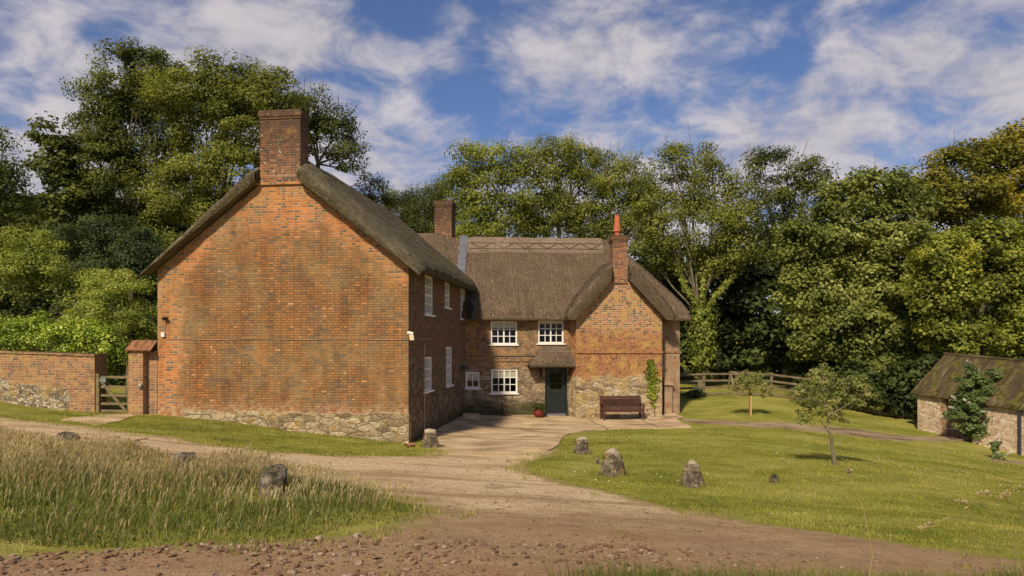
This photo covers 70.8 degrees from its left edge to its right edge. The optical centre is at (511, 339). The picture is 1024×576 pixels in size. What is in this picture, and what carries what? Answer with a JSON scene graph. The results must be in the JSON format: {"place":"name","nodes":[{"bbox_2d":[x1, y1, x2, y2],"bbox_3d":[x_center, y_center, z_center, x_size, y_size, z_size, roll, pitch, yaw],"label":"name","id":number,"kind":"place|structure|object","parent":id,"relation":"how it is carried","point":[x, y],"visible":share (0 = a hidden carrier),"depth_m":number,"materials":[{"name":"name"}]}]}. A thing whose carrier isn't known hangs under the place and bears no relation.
{"place":"outdoors","nodes":[
{"label":"outdoors","id":0,"kind":"place"},
{"bbox_2d":[60,414,133,424],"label":"gate path","id":1,"kind":"structure","parent":0,"point":[105,419],"depth_m":20.14,"materials":[{"name":"beige gravel"}]},
{"bbox_2d":[0,417,1023,575],"bbox_3d":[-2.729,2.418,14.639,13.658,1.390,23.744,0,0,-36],"label":"track","id":2,"kind":"structure","parent":0,"point":[417,473],"depth_m":8.06,"materials":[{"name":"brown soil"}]},
{"bbox_2d":[94,436,147,442],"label":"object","id":3,"kind":"object","parent":2,"relation":"on","point":[131,437],"visible":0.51,"depth_m":16.02,"materials":[{"name":"concrete"}]},
{"bbox_2d":[0,299,1023,558],"bbox_3d":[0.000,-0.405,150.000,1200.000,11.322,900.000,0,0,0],"label":"ground","id":4,"kind":"structure","parent":0,"point":[736,405],"depth_m":17.36,"materials":[{"name":"green plant"}]},
{"bbox_2d":[0,126,47,287],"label":"ash tree","id":5,"kind":"object","parent":4,"relation":"on","point":[9,181],"visible":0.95,"depth_m":33.60,"materials":[{"name":"green plant"}]},
{"bbox_2d":[0,223,93,317],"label":"elder shrub","id":6,"kind":"object","parent":4,"relation":"on","point":[22,258],"visible":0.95,"depth_m":29.82,"materials":[{"name":"green plant"}]},
{"bbox_2d":[0,350,107,411],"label":"garden wall","id":7,"kind":"structure","parent":4,"relation":"on","point":[59,380],"depth_m":22.93,"materials":[{"name":"brick"}]},
{"bbox_2d":[0,309,127,381],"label":"climber hedge","id":8,"kind":"object","parent":7,"relation":"on","point":[21,331],"visible":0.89,"depth_m":23.74,"materials":[{"name":"green plant"}]},
{"bbox_2d":[56,431,79,448],"bbox_3d":[-8.020,1.895,13.043,0.437,0.460,0.427,0,0,-38],"label":"meadow stone","id":9,"kind":"object","parent":4,"relation":"on","point":[66,433],"visible":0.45,"depth_m":12.93,"materials":[{"name":"grey stone"}]},
{"bbox_2d":[16,110,122,319],"bbox_3d":[-24.690,-5.765,40.150,6.407,13.269,4.529,0,0,0],"label":"sycamore tree","id":10,"kind":"object","parent":4,"relation":"on","point":[70,200],"visible":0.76,"depth_m":39.32,"materials":[{"name":"green plant"}]},
{"bbox_2d":[0,291,157,385],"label":"undergrowth","id":11,"kind":"object","parent":4,"relation":"on","point":[42,306],"visible":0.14,"depth_m":29.68,"materials":[{"name":"green plant"}]},
{"bbox_2d":[1,194,190,307],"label":"undergrowth","id":12,"kind":"object","parent":4,"relation":"on","point":[150,298],"visible":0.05,"depth_m":45.06,"materials":[{"name":"green plant"}]},
{"bbox_2d":[56,267,157,393],"bbox_3d":[-15.097,-0.224,27.369,3.916,5.049,2.342,0,0,-17],"label":"garden shrub","id":13,"kind":"object","parent":4,"relation":"on","point":[132,321],"visible":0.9,"depth_m":27.18,"materials":[{"name":"green plant"}]},
{"bbox_2d":[46,212,168,368],"bbox_3d":[-18.475,-2.026,33.100,5.342,7.471,3.626,0,0,0],"label":"grey leaved shrub","id":14,"kind":"object","parent":4,"relation":"on","point":[97,237],"visible":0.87,"depth_m":32.55,"materials":[{"name":"green plant"}]},
{"bbox_2d":[96,374,127,412],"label":"garden gate","id":15,"kind":"structure","parent":4,"relation":"on","point":[100,380],"depth_m":22.74,"materials":[{"name":"brown wood"}]},
{"bbox_2d":[59,36,205,339],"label":"ash tree","id":16,"kind":"object","parent":4,"relation":"on","point":[116,105],"visible":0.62,"depth_m":41.01,"materials":[{"name":"green plant"}]},
{"bbox_2d":[125,340,157,414],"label":"gate pier","id":17,"kind":"structure","parent":4,"relation":"on","point":[142,378],"depth_m":22.34,"materials":[{"name":"brick"}]},
{"bbox_2d":[173,452,198,471],"bbox_3d":[-5.344,2.033,11.813,0.411,0.381,0.403,0,0,-41],"label":"meadow stone","id":18,"kind":"object","parent":4,"relation":"on","point":[178,456],"visible":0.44,"depth_m":11.71,"materials":[{"name":"grey stone"}]},
{"bbox_2d":[0,426,423,547],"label":"meadow grass","id":19,"kind":"structure","parent":4,"relation":"on","point":[60,520],"depth_m":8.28,"materials":[{"name":"green plant"}]},
{"bbox_2d":[114,45,312,257],"bbox_3d":[-16.559,-7.187,39.866,11.289,17.528,6.740,0,0,0],"label":"ash tree","id":20,"kind":"object","parent":4,"relation":"on","point":[229,100],"visible":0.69,"depth_m":39.03,"materials":[{"name":"green plant"}]},
{"bbox_2d":[257,463,288,497],"bbox_3d":[-3.282,1.968,9.862,0.425,0.513,0.424,0,0,-35],"label":"meadow stone","id":21,"kind":"object","parent":4,"relation":"on","point":[275,476],"visible":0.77,"depth_m":9.73,"materials":[{"name":"grey stone"}]},
{"bbox_2d":[287,64,374,175],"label":"ash tree","id":22,"kind":"object","parent":4,"relation":"on","point":[319,125],"visible":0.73,"depth_m":43.79,"materials":[{"name":"green plant"}]},
{"bbox_2d":[351,161,401,207],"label":"ash tree","id":23,"kind":"object","parent":4,"relation":"on","point":[386,198],"visible":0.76,"depth_m":46.76,"materials":[{"name":"green plant"}]},
{"bbox_2d":[405,442,414,447],"bbox_3d":[-2.821,2.936,19.952,0.120,0.122,0.289,0,0,39],"label":"clay pipe","id":24,"kind":"object","parent":4,"relation":"on","point":[407,445],"visible":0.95,"depth_m":19.89,"materials":[{"name":"ceramic"}]},
{"bbox_2d":[136,109,692,442],"bbox_3d":[-1.933,-1.689,28.905,19.288,10.578,15.822,0,0,0],"label":"farmhouse","id":25,"kind":"object","parent":4,"relation":"on","point":[298,291],"visible":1,"depth_m":22.27,"materials":[{"name":"brick"}]},
{"bbox_2d":[423,357,434,393],"bbox_3d":[-2.793,1.178,23.873,0.160,1.176,1.332,0,0,7],"label":"window","id":26,"kind":"structure","parent":25,"relation":"in","point":[427,359],"depth_m":24.10,"materials":[{"name":"white paint"}]},
{"bbox_2d":[424,275,435,316],"bbox_3d":[-2.819,-1.432,24.028,0.250,1.348,1.319,0,0,7],"label":"window","id":27,"kind":"structure","parent":25,"relation":"in","point":[428,282],"depth_m":24.24,"materials":[{"name":"white paint"}]},
{"bbox_2d":[444,282,451,309],"bbox_3d":[-2.416,-1.606,26.845,0.160,0.975,1.091,0,0,7],"label":"window","id":28,"kind":"structure","parent":25,"relation":"in","point":[446,284],"depth_m":26.95,"materials":[{"name":"white paint"}]},
{"bbox_2d":[446,347,453,387],"bbox_3d":[-2.425,1.043,27.130,0.250,1.500,1.251,0,0,7],"label":"window","id":29,"kind":"structure","parent":25,"relation":"in","point":[448,349],"depth_m":27.39,"materials":[{"name":"white paint"}]},
{"bbox_2d":[460,288,464,319],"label":"window","id":30,"kind":"structure","parent":25,"relation":"in","point":[462,290],"depth_m":29.91,"materials":[{"name":"white paint"}]},
{"bbox_2d":[465,372,480,389],"bbox_3d":[-1.651,1.747,30.242,0.723,0.736,0.160,0,0,-4],"label":"window","id":31,"kind":"structure","parent":25,"relation":"in","point":[469,375],"depth_m":30.27,"materials":[{"name":"white paint"}]},
{"bbox_2d":[489,321,518,345],"bbox_3d":[-0.343,-0.234,30.334,1.257,1.031,0.160,0,0,-4],"label":"window","id":32,"kind":"structure","parent":25,"relation":"in","point":[494,324],"depth_m":30.36,"materials":[{"name":"white paint"}]},
{"bbox_2d":[490,369,518,394],"bbox_3d":[-0.324,1.796,30.335,1.244,1.066,0.160,0,0,-4],"label":"window","id":33,"kind":"structure","parent":25,"relation":"in","point":[495,373],"depth_m":30.36,"materials":[{"name":"white paint"}]},
{"bbox_2d":[536,321,564,344],"bbox_3d":[1.639,-0.270,30.473,1.225,1.020,0.160,0,0,-4],"label":"window","id":34,"kind":"structure","parent":25,"relation":"in","point":[539,322],"depth_m":30.49,"materials":[{"name":"white paint"}]},
{"bbox_2d":[546,368,564,415],"bbox_3d":[1.861,2.243,30.568,0.814,2.035,0.100,0,0,-4],"label":"front door","id":35,"kind":"structure","parent":25,"relation":"in","point":[555,398],"depth_m":30.57,"materials":[{"name":"green paint"}]},
{"bbox_2d":[643,359,660,416],"bbox_3d":[5.831,2.036,29.938,0.770,2.430,0.137,0,0,-2],"label":"wall ivy","id":36,"kind":"object","parent":25,"relation":"attached to","point":[652,382],"depth_m":29.93,"materials":[{"name":"green plant"}]},
{"bbox_2d":[378,174,466,237],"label":"yew tree","id":37,"kind":"object","parent":4,"relation":"on","point":[410,212],"visible":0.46,"depth_m":51.26,"materials":[{"name":"green plant"}]},
{"bbox_2d":[422,428,438,448],"bbox_3d":[-2.267,2.780,19.936,0.454,0.628,0.454,0,0,-30],"label":"corner stone","id":38,"kind":"object","parent":4,"relation":"on","point":[430,439],"visible":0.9,"depth_m":19.80,"materials":[{"name":"beige stone"}]},
{"bbox_2d":[436,131,542,237],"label":"ash tree","id":39,"kind":"object","parent":4,"relation":"on","point":[471,208],"visible":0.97,"depth_m":45.55,"materials":[{"name":"green plant"}]},
{"bbox_2d":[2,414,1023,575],"bbox_3d":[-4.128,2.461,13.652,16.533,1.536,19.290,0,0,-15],"label":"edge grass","id":40,"kind":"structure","parent":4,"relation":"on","point":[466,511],"depth_m":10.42,"materials":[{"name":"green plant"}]},
{"bbox_2d":[21,224,1023,348],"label":"wood","id":41,"kind":"object","parent":4,"relation":"on","point":[639,261],"depth_m":64.73,"materials":[{"name":"green plant"}]},
{"bbox_2d":[503,131,616,237],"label":"ash tree","id":42,"kind":"object","parent":4,"relation":"on","point":[557,197],"visible":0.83,"depth_m":47.30,"materials":[{"name":"green plant"}]},
{"bbox_2d":[574,436,590,454],"bbox_3d":[1.793,2.776,18.649,0.400,0.549,0.411,0,0,-37],"label":"staddle stone","id":43,"kind":"object","parent":4,"relation":"on","point":[580,445],"visible":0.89,"depth_m":18.52,"materials":[{"name":"beige stone"}]},
{"bbox_2d":[599,447,624,476],"bbox_3d":[2.133,2.645,15.389,0.536,0.695,0.529,0,0,-32],"label":"staddle stone","id":44,"kind":"object","parent":4,"relation":"on","point":[612,464],"visible":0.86,"depth_m":15.24,"materials":[{"name":"grey stone"}]},
{"bbox_2d":[557,135,669,249],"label":"ash tree","id":45,"kind":"object","parent":4,"relation":"on","point":[613,183],"visible":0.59,"depth_m":46.47,"materials":[{"name":"green plant"}]},
{"bbox_2d":[681,459,704,488],"bbox_3d":[3.539,2.647,14.084,0.475,0.623,0.463,0,0,-35],"label":"staddle stone","id":46,"kind":"object","parent":4,"relation":"on","point":[692,476],"visible":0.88,"depth_m":13.98,"materials":[{"name":"grey stone"}]},
{"bbox_2d":[684,387,705,397],"bbox_3d":[8.868,2.618,34.688,1.137,0.594,0.676,0,0,-23],"label":"lawn shrub","id":47,"kind":"object","parent":4,"relation":"on","point":[697,392],"visible":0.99,"depth_m":34.62,"materials":[{"name":"green plant"}]},
{"bbox_2d":[620,120,770,386],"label":"ash tree","id":48,"kind":"object","parent":4,"relation":"on","point":[726,218],"visible":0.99,"depth_m":41.51,"materials":[{"name":"green plant"}]},
{"bbox_2d":[727,371,736,389],"bbox_3d":[11.960,2.234,39.000,0.344,1.012,0.876,0,0,0],"label":"picnic table","id":49,"kind":"object","parent":4,"relation":"on","point":[731,377],"visible":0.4,"depth_m":38.89,"materials":[{"name":"brown wood"}]},
{"bbox_2d":[727,370,773,415],"bbox_3d":[9.776,2.249,29.593,1.947,2.006,0.951,0,0,-15],"label":"apple tree","id":50,"kind":"object","parent":4,"relation":"on","point":[743,381],"visible":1,"depth_m":29.52,"materials":[{"name":"green plant"}]},
{"bbox_2d":[680,338,839,378],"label":"bramble bank","id":51,"kind":"structure","parent":4,"relation":"on","point":[774,366],"depth_m":49.49,"materials":[{"name":"green plant"}]},
{"bbox_2d":[638,247,905,387],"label":"undergrowth","id":52,"kind":"object","parent":4,"relation":"on","point":[732,312],"visible":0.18,"depth_m":44.37,"materials":[{"name":"green plant"}]},
{"bbox_2d":[769,473,778,483],"bbox_3d":[5.493,2.949,15.089,0.268,0.285,0.268,0,0,-33],"label":"rock","id":53,"kind":"object","parent":4,"relation":"on","point":[774,476],"visible":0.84,"depth_m":15.03,"materials":[{"name":"stone"}]},
{"bbox_2d":[736,137,840,385],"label":"ash tree","id":54,"kind":"object","parent":4,"relation":"on","point":[784,196],"visible":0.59,"depth_m":46.48,"materials":[{"name":"green plant"}]},
{"bbox_2d":[680,372,903,418],"bbox_3d":[11.906,2.692,34.736,12.788,2.200,0.855,0,0,9],"label":"field fence","id":55,"kind":"object","parent":4,"relation":"on","point":[771,381],"visible":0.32,"depth_m":34.91,"materials":[{"name":"brown wood"}]},
{"bbox_2d":[571,430,1019,500],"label":"daisies","id":56,"kind":"object","parent":4,"relation":"on","point":[807,460],"visible":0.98,"depth_m":19.17,"materials":[{"name":"white plant"}]},
{"bbox_2d":[784,362,879,465],"bbox_3d":[7.938,1.921,18.006,2.400,2.709,1.130,0,0,0],"label":"apple tree","id":57,"kind":"object","parent":4,"relation":"on","point":[853,381],"visible":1,"depth_m":17.94,"materials":[{"name":"green plant"}]},
{"bbox_2d":[844,466,872,575],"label":"grass stalk","id":58,"kind":"object","parent":4,"relation":"on","point":[848,470],"depth_m":4.30,"materials":[{"name":"plant"}]},
{"bbox_2d":[767,158,950,378],"bbox_3d":[18.019,-3.045,37.231,9.728,13.292,5.477,0,0,0],"label":"sycamore tree","id":59,"kind":"object","parent":4,"relation":"on","point":[872,254],"visible":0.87,"depth_m":36.17,"materials":[{"name":"green plant"}]},
{"bbox_2d":[826,353,939,420],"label":"shade bushes","id":60,"kind":"object","parent":4,"relation":"on","point":[915,373],"visible":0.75,"depth_m":33.05,"materials":[{"name":"green plant"}]},
{"bbox_2d":[882,283,1023,371],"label":"undergrowth","id":61,"kind":"object","parent":4,"relation":"on","point":[1017,356],"visible":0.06,"depth_m":40.25,"materials":[{"name":"green plant"}]},
{"bbox_2d":[917,516,990,575],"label":"grass stalk","id":62,"kind":"object","parent":4,"relation":"on","point":[924,525],"depth_m":4.09,"materials":[{"name":"plant"}]},
{"bbox_2d":[893,212,1023,356],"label":"maple tree","id":63,"kind":"object","parent":4,"relation":"on","point":[953,264],"visible":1,"depth_m":32.33,"materials":[{"name":"green plant"}]},
{"bbox_2d":[908,117,1023,355],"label":"maple tree","id":64,"kind":"object","parent":4,"relation":"on","point":[999,189],"visible":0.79,"depth_m":38.17,"materials":[{"name":"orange plant"}]},
{"bbox_2d":[910,352,1023,455],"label":"stone shed","id":65,"kind":"structure","parent":4,"relation":"on","point":[934,390],"depth_m":29.46,"materials":[{"name":"beige stone"}]},
{"bbox_2d":[947,400,971,441],"bbox_3d":[18.281,3.400,29.364,0.052,2.129,1.157,0,0,-23],"label":"door","id":66,"kind":"structure","parent":65,"relation":"in","point":[951,432],"depth_m":29.60,"materials":[{"name":"brown wood"}]},
{"bbox_2d":[939,360,1004,438],"bbox_3d":[18.842,2.566,28.797,3.510,3.481,1.820,0,0,0],"label":"buddleia","id":67,"kind":"object","parent":4,"relation":"on","point":[973,388],"visible":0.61,"depth_m":28.51,"materials":[{"name":"green plant"}]},
{"bbox_2d":[953,498,1023,575],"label":"grass stalk","id":68,"kind":"object","parent":4,"relation":"on","point":[962,501],"depth_m":4.14,"materials":[{"name":"plant"}]},
{"bbox_2d":[987,434,1010,459],"bbox_3d":[17.112,3.844,25.363,0.558,1.013,0.672,0,0,0],"label":"buddleia","id":69,"kind":"object","parent":4,"relation":"on","point":[995,448],"visible":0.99,"depth_m":25.42,"materials":[{"name":"green plant"}]},
{"bbox_2d":[976,490,1023,517],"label":"grass stalk","id":70,"kind":"object","parent":4,"relation":"on","point":[985,492],"depth_m":4.00,"materials":[{"name":"plant"}]},
{"bbox_2d":[0,0,1023,313],"label":"sky","id":71,"kind":"structure","parent":0,"point":[881,83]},
{"bbox_2d":[247,413,839,497],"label":"tuft grass","id":72,"kind":"structure","parent":0,"point":[763,479],"depth_m":15.01,"materials":[{"name":"green plant"}]},
{"bbox_2d":[421,413,691,452],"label":"courtyard","id":73,"kind":"structure","parent":0,"point":[501,433],"depth_m":25.81,"materials":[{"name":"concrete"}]},
{"bbox_2d":[463,413,479,418],"bbox_3d":[-1.647,3.126,29.192,0.680,0.180,0.770,0,0,-4],"label":"drain surround","id":74,"kind":"object","parent":73,"relation":"on","point":[472,415],"visible":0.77,"depth_m":28.82,"materials":[{"name":"concrete"}]},
{"bbox_2d":[532,403,544,417],"bbox_3d":[1.105,2.935,29.860,0.554,0.614,0.480,0,0,0],"label":"flower pot","id":75,"kind":"object","parent":73,"relation":"on","point":[538,408],"visible":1,"depth_m":29.71,"materials":[{"name":"red ceramic"}]},
{"bbox_2d":[600,396,644,419],"bbox_3d":[4.488,2.814,29.404,1.709,0.944,0.809,0,0,-4],"label":"garden bench","id":76,"kind":"object","parent":73,"relation":"on","point":[639,410],"visible":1,"depth_m":29.70,"materials":[{"name":"brown wood"}]},
{"bbox_2d":[540,554,1023,575],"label":"verge grass","id":77,"kind":"structure","parent":0,"point":[623,572],"depth_m":5.85,"materials":[{"name":"green plant"}]},
{"bbox_2d":[681,419,967,441],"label":"garden path","id":78,"kind":"structure","parent":0,"point":[855,432],"depth_m":28.00,"materials":[{"name":"beige gravel"}]},
{"bbox_2d":[986,458,1023,464],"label":"shed path","id":79,"kind":"structure","parent":0,"point":[1014,462],"depth_m":25.03,"materials":[{"name":"beige gravel"}]},
{"bbox_2d":[997,486,1023,499],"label":"grass stalk","id":80,"kind":"object","parent":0,"point":[1006,492],"depth_m":3.99,"materials":[{"name":"plant"}]}
]}

